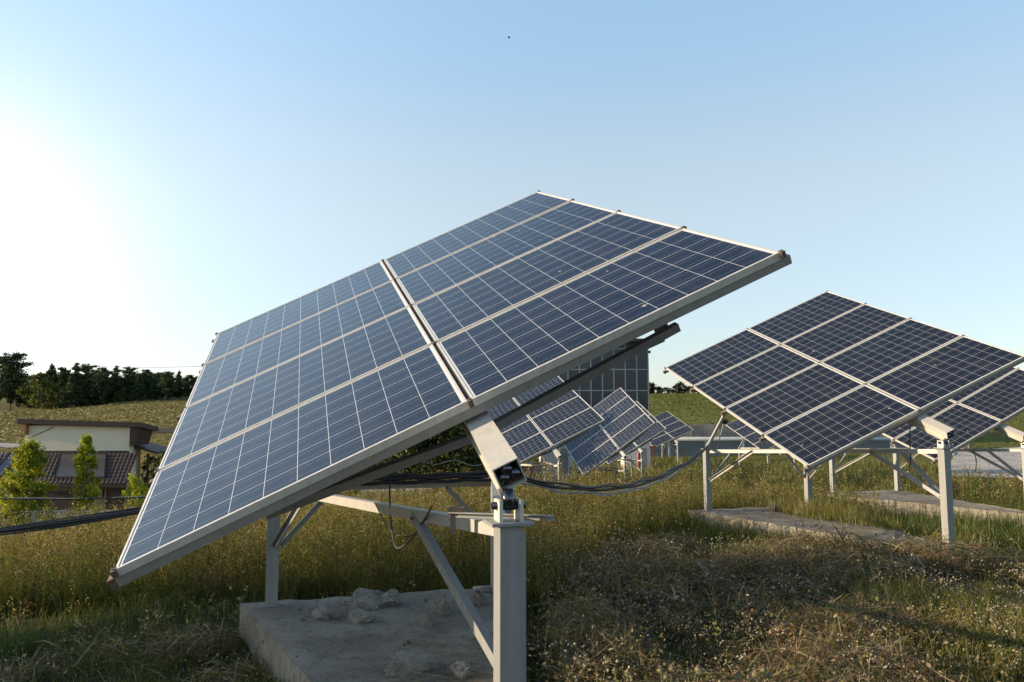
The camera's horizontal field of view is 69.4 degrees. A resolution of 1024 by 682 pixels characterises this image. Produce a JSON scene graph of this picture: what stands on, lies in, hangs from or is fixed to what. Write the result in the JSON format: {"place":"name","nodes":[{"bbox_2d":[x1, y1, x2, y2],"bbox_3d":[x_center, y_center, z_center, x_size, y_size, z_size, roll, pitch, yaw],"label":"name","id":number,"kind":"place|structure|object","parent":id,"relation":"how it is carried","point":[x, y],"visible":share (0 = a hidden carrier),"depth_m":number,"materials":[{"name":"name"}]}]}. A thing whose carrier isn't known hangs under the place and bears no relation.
{"place":"outdoors","nodes":[
{"label":"outdoors","id":0,"kind":"place"},
{"bbox_2d":[0,443,19,447],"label":"dirt track","id":1,"kind":"structure","parent":0,"point":[7,444],"depth_m":77.44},
{"bbox_2d":[0,393,1023,681],"bbox_3d":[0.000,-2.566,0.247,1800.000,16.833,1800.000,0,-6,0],"label":"ground","id":2,"kind":"structure","parent":0,"point":[920,459],"depth_m":6.97,"materials":[{"name":"plant"}]},
{"bbox_2d":[0,356,9,399],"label":"pine tree","id":3,"kind":"object","parent":2,"relation":"on","point":[1,381],"visible":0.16,"depth_m":142.57,"materials":[{"name":"green plant"}]},
{"bbox_2d":[0,507,23,539],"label":"shrub","id":4,"kind":"object","parent":2,"relation":"on","point":[2,520],"visible":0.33,"depth_m":30.92,"materials":[{"name":"green plant"}]},
{"bbox_2d":[0,351,34,410],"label":"pine tree","id":5,"kind":"object","parent":2,"relation":"on","point":[12,367],"visible":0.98,"depth_m":139.31,"materials":[{"name":"green plant"}]},
{"bbox_2d":[12,398,26,405],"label":"pine tree","id":6,"kind":"object","parent":2,"relation":"on","point":[23,401],"visible":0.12,"depth_m":162.04,"materials":[{"name":"green plant"}]},
{"bbox_2d":[11,373,28,406],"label":"pine tree","id":7,"kind":"object","parent":2,"relation":"on","point":[18,402],"visible":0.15,"depth_m":159.68,"materials":[{"name":"green plant"}]},
{"bbox_2d":[20,375,37,407],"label":"pine tree","id":8,"kind":"object","parent":2,"relation":"on","point":[26,397],"visible":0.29,"depth_m":157.22,"materials":[{"name":"green plant"}]},
{"bbox_2d":[0,435,59,525],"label":"young tree","id":9,"kind":"object","parent":2,"relation":"on","point":[27,462],"visible":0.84,"depth_m":32.70,"materials":[{"name":"green plant"}]},
{"bbox_2d":[0,619,61,665],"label":"grass tuft","id":10,"kind":"object","parent":2,"relation":"on","point":[29,646],"visible":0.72,"depth_m":5.97,"materials":[{"name":"plant"}]},
{"bbox_2d":[15,372,62,409],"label":"broadleaf tree","id":11,"kind":"object","parent":2,"relation":"on","point":[40,383],"visible":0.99,"depth_m":135.06,"materials":[{"name":"green plant"}]},
{"bbox_2d":[21,504,60,537],"bbox_3d":[-19.492,7.790,30.760,1.914,2.110,1.581,-3,-6,27],"label":"shrub","id":12,"kind":"object","parent":2,"relation":"on","point":[45,511],"visible":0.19,"depth_m":30.92,"materials":[{"name":"green plant"}]},
{"bbox_2d":[34,363,68,408],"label":"pine tree","id":13,"kind":"object","parent":2,"relation":"on","point":[53,373],"visible":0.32,"depth_m":144.78,"materials":[{"name":"green plant"}]},
{"bbox_2d":[0,510,113,537],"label":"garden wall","id":14,"kind":"structure","parent":2,"relation":"on","point":[36,518],"depth_m":32.41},
{"bbox_2d":[56,366,70,408],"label":"pine tree","id":15,"kind":"object","parent":2,"relation":"on","point":[64,373],"visible":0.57,"depth_m":151.02,"materials":[{"name":"green plant"}]},
{"bbox_2d":[53,503,91,533],"bbox_3d":[-18.093,7.714,30.815,1.819,1.880,1.502,4,-7,-36],"label":"shrub","id":16,"kind":"object","parent":2,"relation":"on","point":[81,512],"visible":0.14,"depth_m":30.90,"materials":[{"name":"green plant"}]},
{"bbox_2d":[0,496,145,499],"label":"overhead cable","id":17,"kind":"object","parent":2,"relation":"on","point":[72,498],"visible":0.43,"depth_m":13.86,"materials":[{"name":"rubber"}]},
{"bbox_2d":[61,362,90,407],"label":"pine tree","id":18,"kind":"object","parent":2,"relation":"on","point":[73,395],"visible":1,"depth_m":147.28,"materials":[{"name":"green plant"}]},
{"bbox_2d":[0,416,167,509],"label":"house","id":19,"kind":"structure","parent":2,"relation":"on","point":[119,446],"depth_m":40.36,"materials":[{"name":"paint"}]},
{"bbox_2d":[21,491,81,509],"bbox_3d":[-24.017,8.750,38.496,3.142,1.860,0.075,0,-6,0],"label":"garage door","id":20,"kind":"structure","parent":19,"relation":"in","point":[64,504],"depth_m":38.50,"materials":[{"name":"metal"}]},
{"bbox_2d":[104,487,125,509],"bbox_3d":[-20.671,8.631,38.487,1.044,2.095,0.115,0,-6,0],"label":"door","id":21,"kind":"structure","parent":19,"relation":"in","point":[109,491],"depth_m":38.51,"materials":[{"name":"wood"}]},
{"bbox_2d":[69,433,102,511],"bbox_3d":[-19.062,6.523,33.018,1.305,4.863,1.477,0,-6,0],"label":"young tree","id":22,"kind":"object","parent":2,"relation":"on","point":[81,459],"visible":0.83,"depth_m":32.98,"materials":[{"name":"green plant"}]},
{"bbox_2d":[79,363,99,405],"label":"pine tree","id":23,"kind":"object","parent":2,"relation":"on","point":[88,372],"visible":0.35,"depth_m":153.96,"materials":[{"name":"green plant"}]},
{"bbox_2d":[86,370,108,405],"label":"pine tree","id":24,"kind":"object","parent":2,"relation":"on","point":[95,399],"visible":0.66,"depth_m":150.09,"materials":[{"name":"green plant"}]},
{"bbox_2d":[88,504,110,526],"bbox_3d":[-17.091,7.638,30.650,1.265,1.820,1.532,1,-6,-9],"label":"shrub","id":25,"kind":"object","parent":2,"relation":"on","point":[97,509],"visible":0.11,"depth_m":30.58,"materials":[{"name":"green plant"}]},
{"bbox_2d":[94,367,115,403],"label":"pine tree","id":26,"kind":"object","parent":2,"relation":"on","point":[103,380],"visible":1,"depth_m":146.36,"materials":[{"name":"green plant"}]},
{"bbox_2d":[106,365,124,402],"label":"pine tree","id":27,"kind":"object","parent":2,"relation":"on","point":[114,391],"visible":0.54,"depth_m":153.41,"materials":[{"name":"green plant"}]},
{"bbox_2d":[112,390,128,401],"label":"broadleaf tree","id":28,"kind":"object","parent":2,"relation":"on","point":[119,395],"visible":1,"depth_m":145.49,"materials":[{"name":"green plant"}]},
{"bbox_2d":[53,363,199,367],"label":"power line","id":29,"kind":"object","parent":2,"relation":"on","point":[132,367],"visible":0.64,"depth_m":117.86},
{"bbox_2d":[113,366,144,400],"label":"pine tree","id":30,"kind":"object","parent":2,"relation":"on","point":[130,375],"visible":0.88,"depth_m":149.07,"materials":[{"name":"green plant"}]},
{"bbox_2d":[119,472,148,520],"bbox_3d":[-16.497,7.225,32.472,1.530,2.985,1.471,0,-6,0],"label":"bush","id":31,"kind":"object","parent":2,"relation":"on","point":[137,491],"visible":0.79,"depth_m":32.46,"materials":[{"name":"green plant"}]},
{"bbox_2d":[129,373,146,400],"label":"pine tree","id":32,"kind":"object","parent":2,"relation":"on","point":[139,389],"visible":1,"depth_m":145.35,"materials":[{"name":"green plant"}]},
{"bbox_2d":[140,369,156,398],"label":"pine tree","id":33,"kind":"object","parent":2,"relation":"on","point":[147,378],"visible":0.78,"depth_m":152.49,"materials":[{"name":"green plant"}]},
{"bbox_2d":[140,454,163,499],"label":"bush","id":34,"kind":"object","parent":2,"relation":"on","point":[155,465],"visible":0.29,"depth_m":42.32,"materials":[{"name":"green plant"}]},
{"bbox_2d":[145,453,164,479],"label":"bush","id":35,"kind":"object","parent":2,"relation":"on","point":[161,456],"visible":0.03,"depth_m":44.27,"materials":[{"name":"green plant"}]},
{"bbox_2d":[147,372,165,399],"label":"pine tree","id":36,"kind":"object","parent":2,"relation":"on","point":[156,392],"visible":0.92,"depth_m":148.37,"materials":[{"name":"green plant"}]},
{"bbox_2d":[152,427,175,432],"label":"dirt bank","id":37,"kind":"structure","parent":2,"relation":"on","point":[167,430],"depth_m":86.02,"materials":[{"name":"soil"}]},
{"bbox_2d":[156,371,181,399],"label":"pine tree","id":38,"kind":"object","parent":2,"relation":"on","point":[170,378],"visible":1,"depth_m":144.45,"materials":[{"name":"green plant"}]},
{"bbox_2d":[170,370,184,397],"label":"pine tree","id":39,"kind":"object","parent":2,"relation":"on","point":[175,394],"visible":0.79,"depth_m":151.48,"materials":[{"name":"green plant"}]},
{"bbox_2d":[182,375,196,398],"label":"pine tree","id":40,"kind":"object","parent":2,"relation":"on","point":[188,383],"visible":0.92,"depth_m":147.51,"materials":[{"name":"green plant"}]},
{"bbox_2d":[243,664,290,681],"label":"grass tuft","id":41,"kind":"object","parent":2,"relation":"on","point":[274,680],"visible":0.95,"depth_m":4.90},
{"bbox_2d":[239,589,493,681],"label":"concrete pad","id":42,"kind":"object","parent":2,"relation":"on","point":[362,654],"visible":0.64,"depth_m":5.51,"materials":[{"name":"concrete"}]},
{"bbox_2d":[312,604,341,619],"bbox_3d":[-1.505,2.235,6.018,0.254,0.168,0.251,-1,-6,8],"label":"rubble lump","id":43,"kind":"object","parent":42,"relation":"on","point":[324,612],"visible":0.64,"depth_m":5.95,"materials":[{"name":"stone"}]},
{"bbox_2d":[345,608,376,623],"bbox_3d":[-1.221,2.227,5.938,0.249,0.132,0.199,-4,-7,38],"label":"rubble lump","id":44,"kind":"object","parent":42,"relation":"on","point":[357,616],"visible":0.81,"depth_m":5.89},
{"bbox_2d":[347,588,384,610],"bbox_3d":[-1.236,2.251,6.414,0.310,0.204,0.450,0,-6,5],"label":"rubble lump","id":45,"kind":"object","parent":42,"relation":"on","point":[364,599],"visible":0.72,"depth_m":6.31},
{"bbox_2d":[377,589,401,605],"bbox_3d":[-1.073,2.267,6.459,0.211,0.195,0.298,-1,-6,14],"label":"rubble lump","id":46,"kind":"object","parent":42,"relation":"on","point":[391,597],"visible":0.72,"depth_m":6.38,"materials":[{"name":"stone"}]},
{"bbox_2d":[382,651,437,677],"bbox_3d":[-0.659,2.115,4.814,0.331,0.177,0.283,-2,-6,15],"label":"rubble lump","id":47,"kind":"object","parent":42,"relation":"on","point":[401,661],"visible":0.72,"depth_m":4.74,"materials":[{"name":"stone"}]},
{"bbox_2d":[418,606,437,626],"bbox_3d":[-0.662,2.191,5.850,0.160,0.191,0.112,5,-7,-41],"label":"rubble lump","id":48,"kind":"object","parent":42,"relation":"on","point":[428,617],"visible":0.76,"depth_m":5.81,"materials":[{"name":"stone"}]},
{"bbox_2d":[431,599,451,615],"bbox_3d":[-0.585,2.256,6.196,0.176,0.204,0.225,-5,-8,43],"label":"rubble lump","id":49,"kind":"object","parent":42,"relation":"on","point":[439,607],"visible":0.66,"depth_m":6.14,"materials":[{"name":"stone"}]},
{"bbox_2d":[107,190,791,681],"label":"solar tracker","id":50,"kind":"object","parent":42,"relation":"on","point":[321,396],"visible":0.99,"depth_m":4.00,"materials":[{"name":"glass"}]},
{"bbox_2d":[0,506,141,535],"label":"cable bundle","id":51,"kind":"object","parent":50,"relation":"attached to","point":[55,524],"visible":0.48,"depth_m":6.54,"materials":[{"name":"rubber"}]},
{"bbox_2d":[375,504,414,536],"bbox_3d":[-0.653,0.996,4.106,0.348,0.155,0.047,-4,-7,35],"label":"hanging wire","id":52,"kind":"object","parent":50,"relation":"hanging from","point":[387,526],"visible":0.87,"depth_m":4.11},
{"bbox_2d":[389,474,432,548],"bbox_3d":[-0.514,0.905,3.844,0.056,0.413,0.681,3,-6,-26],"label":"hanging wire","id":53,"kind":"object","parent":50,"relation":"hanging from","point":[413,536],"visible":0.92,"depth_m":4.05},
{"bbox_2d":[351,460,491,485],"bbox_3d":[-1.028,1.178,6.638,2.027,0.222,0.050,2,-6,-16],"label":"beam cable","id":54,"kind":"object","parent":50,"relation":"attached to","point":[478,476],"visible":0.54,"depth_m":6.71,"materials":[{"name":"rubber"}]},
{"bbox_2d":[448,506,554,532],"bbox_3d":[-0.050,0.772,3.152,0.504,0.115,0.067,-2,-6,24],"label":"cross angle","id":55,"kind":"object","parent":50,"relation":"attached to","point":[454,512],"visible":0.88,"depth_m":3.19,"materials":[{"name":"metal"}]},
{"bbox_2d":[521,444,708,495],"bbox_3d":[1.651,1.729,9.729,0.053,0.491,6.568,-3,-6,31],"label":"cable run","id":56,"kind":"object","parent":50,"relation":"attached to","point":[632,486],"visible":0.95,"depth_m":8.96,"materials":[{"name":"rubber"}]},
{"bbox_2d":[450,661,471,679],"bbox_3d":[-0.332,2.102,4.701,0.140,0.114,0.145,-3,-6,25],"label":"rubble lump","id":57,"kind":"object","parent":42,"relation":"on","point":[458,668],"visible":0.91,"depth_m":4.68,"materials":[{"name":"stone"}]},
{"bbox_2d":[471,592,488,605],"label":"rubble lump","id":58,"kind":"object","parent":42,"relation":"on","point":[480,599],"visible":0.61,"depth_m":6.38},
{"bbox_2d":[473,585,490,589],"bbox_3d":[-0.270,2.297,6.898,0.180,0.020,0.060,2,-6,-17],"label":"board offcut","id":59,"kind":"object","parent":42,"relation":"on","point":[481,587],"visible":1,"depth_m":6.88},
{"bbox_2d":[251,506,934,680],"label":"gravel","id":60,"kind":"structure","parent":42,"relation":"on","point":[425,600],"depth_m":6.23,"materials":[{"name":"gravel"}]},
{"bbox_2d":[337,453,398,496],"bbox_3d":[-6.505,5.334,30.745,4.254,4.122,4.610,0,-6,0],"label":"broadleaf tree","id":61,"kind":"object","parent":2,"relation":"on","point":[373,481],"visible":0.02,"depth_m":30.80,"materials":[{"name":"green plant"}]},
{"bbox_2d":[361,489,404,498],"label":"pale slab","id":62,"kind":"structure","parent":2,"relation":"on","point":[376,492],"depth_m":24.08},
{"bbox_2d":[340,433,444,496],"bbox_3d":[-4.742,4.745,29.723,6.022,5.147,5.061,3,-6,-24],"label":"broadleaf tree","id":63,"kind":"object","parent":2,"relation":"on","point":[427,441],"visible":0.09,"depth_m":28.95,"materials":[{"name":"green plant"}]},
{"bbox_2d":[390,424,484,495],"bbox_3d":[-3.089,4.255,30.564,5.762,5.688,5.318,-5,-7,41],"label":"broadleaf tree","id":64,"kind":"object","parent":2,"relation":"on","point":[434,458],"visible":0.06,"depth_m":29.18,"materials":[{"name":"green plant"}]},
{"bbox_2d":[415,423,520,492],"bbox_3d":[-1.517,4.284,30.193,5.061,5.670,6.021,-2,-6,16],"label":"broadleaf tree","id":65,"kind":"object","parent":2,"relation":"on","point":[475,458],"visible":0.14,"depth_m":29.11,"materials":[{"name":"green plant"}]},
{"bbox_2d":[0,453,1023,621],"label":"tall weeds","id":66,"kind":"object","parent":2,"relation":"on","point":[330,547],"visible":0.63,"depth_m":8.98,"materials":[{"name":"green plant"}]},
{"bbox_2d":[0,515,1023,681],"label":"cut hay","id":67,"kind":"object","parent":2,"relation":"on","point":[647,550],"visible":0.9,"depth_m":6.16,"materials":[{"name":"plant"}]},
{"bbox_2d":[0,393,1023,500],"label":"meadow tufts","id":68,"kind":"object","parent":2,"relation":"on","point":[27,414],"visible":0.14,"depth_m":115.13,"materials":[{"name":"green plant"}]},
{"bbox_2d":[1,519,1023,681],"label":"seed heads","id":69,"kind":"object","parent":2,"relation":"on","point":[743,613],"visible":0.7,"depth_m":6.21,"materials":[{"name":"plant"}]},
{"bbox_2d":[516,466,543,492],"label":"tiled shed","id":70,"kind":"structure","parent":2,"relation":"on","point":[533,469],"depth_m":30.42,"materials":[{"name":"tile"}]},
{"bbox_2d":[485,376,605,489],"bbox_3d":[0.613,3.063,22.671,3.107,4.248,4.523,2,-6,-17],"label":"solar tracker","id":71,"kind":"object","parent":2,"relation":"on","point":[570,416],"visible":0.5,"depth_m":22.13,"materials":[{"name":"glass"}]},
{"bbox_2d":[539,443,572,478],"bbox_3d":[2.009,5.483,34.333,1.540,1.638,2.560,0,-6,0],"label":"site cabin","id":72,"kind":"object","parent":2,"relation":"on","point":[564,453],"visible":0.29,"depth_m":33.13,"materials":[{"name":"white metal"}]},
{"bbox_2d":[560,449,567,472],"bbox_3d":[2.328,5.352,33.124,0.355,1.068,0.028,0,-6,0],"label":"door","id":73,"kind":"structure","parent":72,"relation":"in","point":[564,452],"depth_m":33.12,"materials":[{"name":"metal"}]},
{"bbox_2d":[564,388,656,483],"bbox_3d":[3.710,4.206,29.916,2.736,4.762,4.630,1,-6,-11],"label":"solar tracker","id":74,"kind":"object","parent":2,"relation":"on","point":[628,422],"visible":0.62,"depth_m":29.39,"materials":[{"name":"glass"}]},
{"bbox_2d":[559,338,664,412],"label":"glass building","id":75,"kind":"structure","parent":2,"relation":"on","point":[630,377],"depth_m":66.02,"materials":[{"name":"grey glass"}]},
{"bbox_2d":[612,667,632,681],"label":"thistle plant","id":76,"kind":"object","parent":2,"relation":"on","point":[627,672],"visible":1,"depth_m":3.73,"materials":[{"name":"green plant"}]},
{"bbox_2d":[596,401,666,479],"bbox_3d":[5.813,5.323,38.347,2.934,4.494,4.584,1,-6,-12],"label":"solar tracker","id":77,"kind":"object","parent":2,"relation":"on","point":[652,433],"visible":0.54,"depth_m":36.85,"materials":[{"name":"glass"}]},
{"bbox_2d":[621,442,650,468],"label":"site cabin","id":78,"kind":"object","parent":2,"relation":"on","point":[645,448],"visible":0.26,"depth_m":46.52,"materials":[{"name":"white metal"}]},
{"bbox_2d":[641,448,646,467],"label":"door","id":79,"kind":"structure","parent":78,"relation":"in","point":[644,450],"depth_m":46.49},
{"bbox_2d":[637,453,640,466],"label":"red barrel","id":80,"kind":"object","parent":2,"relation":"on","point":[638,458],"visible":0.62,"depth_m":43.45,"materials":[{"name":"paint"}]},
{"bbox_2d":[649,446,655,467],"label":"red board","id":81,"kind":"object","parent":2,"relation":"on","point":[652,447],"visible":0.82,"depth_m":46.08,"materials":[{"name":"paint"}]},
{"bbox_2d":[649,387,655,393],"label":"hedge tree","id":82,"kind":"object","parent":2,"relation":"on","point":[651,389],"visible":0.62,"depth_m":202.46,"materials":[{"name":"green plant"}]},
{"bbox_2d":[649,382,659,391],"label":"hedge tree","id":83,"kind":"object","parent":2,"relation":"on","point":[652,384],"visible":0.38,"depth_m":208.69,"materials":[{"name":"green plant"}]},
{"bbox_2d":[656,386,662,393],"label":"hedge tree","id":84,"kind":"object","parent":2,"relation":"on","point":[659,391],"visible":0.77,"depth_m":208.96,"materials":[{"name":"green plant"}]},
{"bbox_2d":[656,664,675,681],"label":"thistle plant","id":85,"kind":"object","parent":2,"relation":"on","point":[665,675],"visible":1,"depth_m":3.65,"materials":[{"name":"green plant"}]},
{"bbox_2d":[661,387,672,393],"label":"hedge tree","id":86,"kind":"object","parent":2,"relation":"on","point":[665,389],"visible":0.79,"depth_m":204.31,"materials":[{"name":"green plant"}]},
{"bbox_2d":[650,411,694,460],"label":"solar tracker","id":87,"kind":"object","parent":2,"relation":"on","point":[675,427],"visible":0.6,"depth_m":55.18,"materials":[{"name":"glass"}]},
{"bbox_2d":[671,386,679,392],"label":"hedge tree","id":88,"kind":"object","parent":2,"relation":"on","point":[675,388],"visible":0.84,"depth_m":204.63,"materials":[{"name":"green plant"}]},
{"bbox_2d":[674,381,686,392],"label":"hedge tree","id":89,"kind":"object","parent":2,"relation":"on","point":[680,386],"visible":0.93,"depth_m":204.09,"materials":[{"name":"green plant"}]},
{"bbox_2d":[684,386,692,392],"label":"hedge tree","id":90,"kind":"object","parent":2,"relation":"on","point":[687,390],"visible":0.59,"depth_m":210.77,"materials":[{"name":"green plant"}]},
{"bbox_2d":[684,665,703,681],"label":"thistle plant","id":91,"kind":"object","parent":2,"relation":"on","point":[698,670],"visible":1,"depth_m":3.63,"materials":[{"name":"green plant"}]},
{"bbox_2d":[711,418,729,423],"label":"bush","id":92,"kind":"object","parent":2,"relation":"on","point":[725,421],"visible":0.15,"depth_m":69.35,"materials":[{"name":"green plant"}]},
{"bbox_2d":[731,671,752,681],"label":"thistle plant","id":93,"kind":"object","parent":2,"relation":"on","point":[736,675],"visible":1,"depth_m":3.63,"materials":[{"name":"green plant"}]},
{"bbox_2d":[725,419,796,473],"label":"solar tracker","id":94,"kind":"object","parent":2,"relation":"on","point":[745,431],"visible":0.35,"depth_m":44.04,"materials":[{"name":"glass"}]},
{"bbox_2d":[751,663,773,681],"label":"thistle plant","id":95,"kind":"object","parent":2,"relation":"on","point":[763,669],"visible":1,"depth_m":3.71,"materials":[{"name":"green plant"}]},
{"bbox_2d":[650,441,907,456],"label":"metal fence","id":96,"kind":"object","parent":2,"relation":"on","point":[690,448],"depth_m":60.65,"materials":[{"name":"metal"}]},
{"bbox_2d":[668,437,892,456],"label":"pipe","id":97,"kind":"object","parent":2,"relation":"on","point":[705,439],"visible":0.17,"depth_m":59.88,"materials":[{"name":"metal"}]},
{"bbox_2d":[682,424,970,447],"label":"concrete wall","id":98,"kind":"structure","parent":2,"relation":"on","point":[704,430],"depth_m":61.55,"materials":[{"name":"concrete"}]},
{"bbox_2d":[688,506,966,560],"bbox_3d":[4.234,3.093,11.029,2.480,0.754,4.534,0,-6,0],"label":"concrete pad","id":99,"kind":"object","parent":2,"relation":"on","point":[758,515],"visible":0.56,"depth_m":11.30,"materials":[{"name":"concrete"}]},
{"bbox_2d":[763,500,781,511],"bbox_3d":[4.388,2.742,12.399,0.301,0.237,0.310,3,-6,-29],"label":"grass tuft","id":100,"kind":"object","parent":99,"relation":"on","point":[773,509],"visible":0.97,"depth_m":12.37,"materials":[{"name":"plant"}]},
{"bbox_2d":[663,290,1023,548],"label":"solar tracker","id":101,"kind":"object","parent":99,"relation":"on","point":[815,383],"visible":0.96,"depth_m":10.82,"materials":[{"name":"glass"}]},
{"bbox_2d":[715,424,723,469],"bbox_3d":[3.566,1.804,12.635,0.198,0.781,0.018,0,-6,0],"label":"hanging wire","id":102,"kind":"object","parent":101,"relation":"hanging from","point":[717,447],"visible":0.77,"depth_m":12.63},
{"bbox_2d":[909,425,910,466],"bbox_3d":[5.331,1.399,9.912,0.057,0.580,0.016,0,-6,0],"label":"hanging wire","id":103,"kind":"object","parent":101,"relation":"hanging from","point":[909,444],"visible":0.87,"depth_m":9.91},
{"bbox_2d":[817,490,1023,527],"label":"concrete pad","id":104,"kind":"object","parent":2,"relation":"on","point":[902,500],"visible":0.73,"depth_m":15.71,"materials":[{"name":"concrete"}]},
{"bbox_2d":[829,367,1023,493],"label":"solar tracker","id":105,"kind":"object","parent":104,"relation":"on","point":[995,403],"visible":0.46,"depth_m":15.07,"materials":[{"name":"glass"}]},
{"bbox_2d":[951,447,1022,477],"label":"gravel yard","id":106,"kind":"structure","parent":2,"relation":"on","point":[961,459],"depth_m":52.01,"materials":[{"name":"gravel"}]},
{"bbox_2d":[975,566,1018,602],"bbox_3d":[4.718,2.362,7.162,0.484,0.323,0.496,-5,-7,40],"label":"grass tuft","id":107,"kind":"object","parent":2,"relation":"on","point":[993,586],"visible":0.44,"depth_m":7.21,"materials":[{"name":"plant"}]},
{"bbox_2d":[0,0,1023,392],"label":"sky","id":108,"kind":"structure","parent":0,"point":[175,175],"materials":[{"name":"blue"}]}
]}

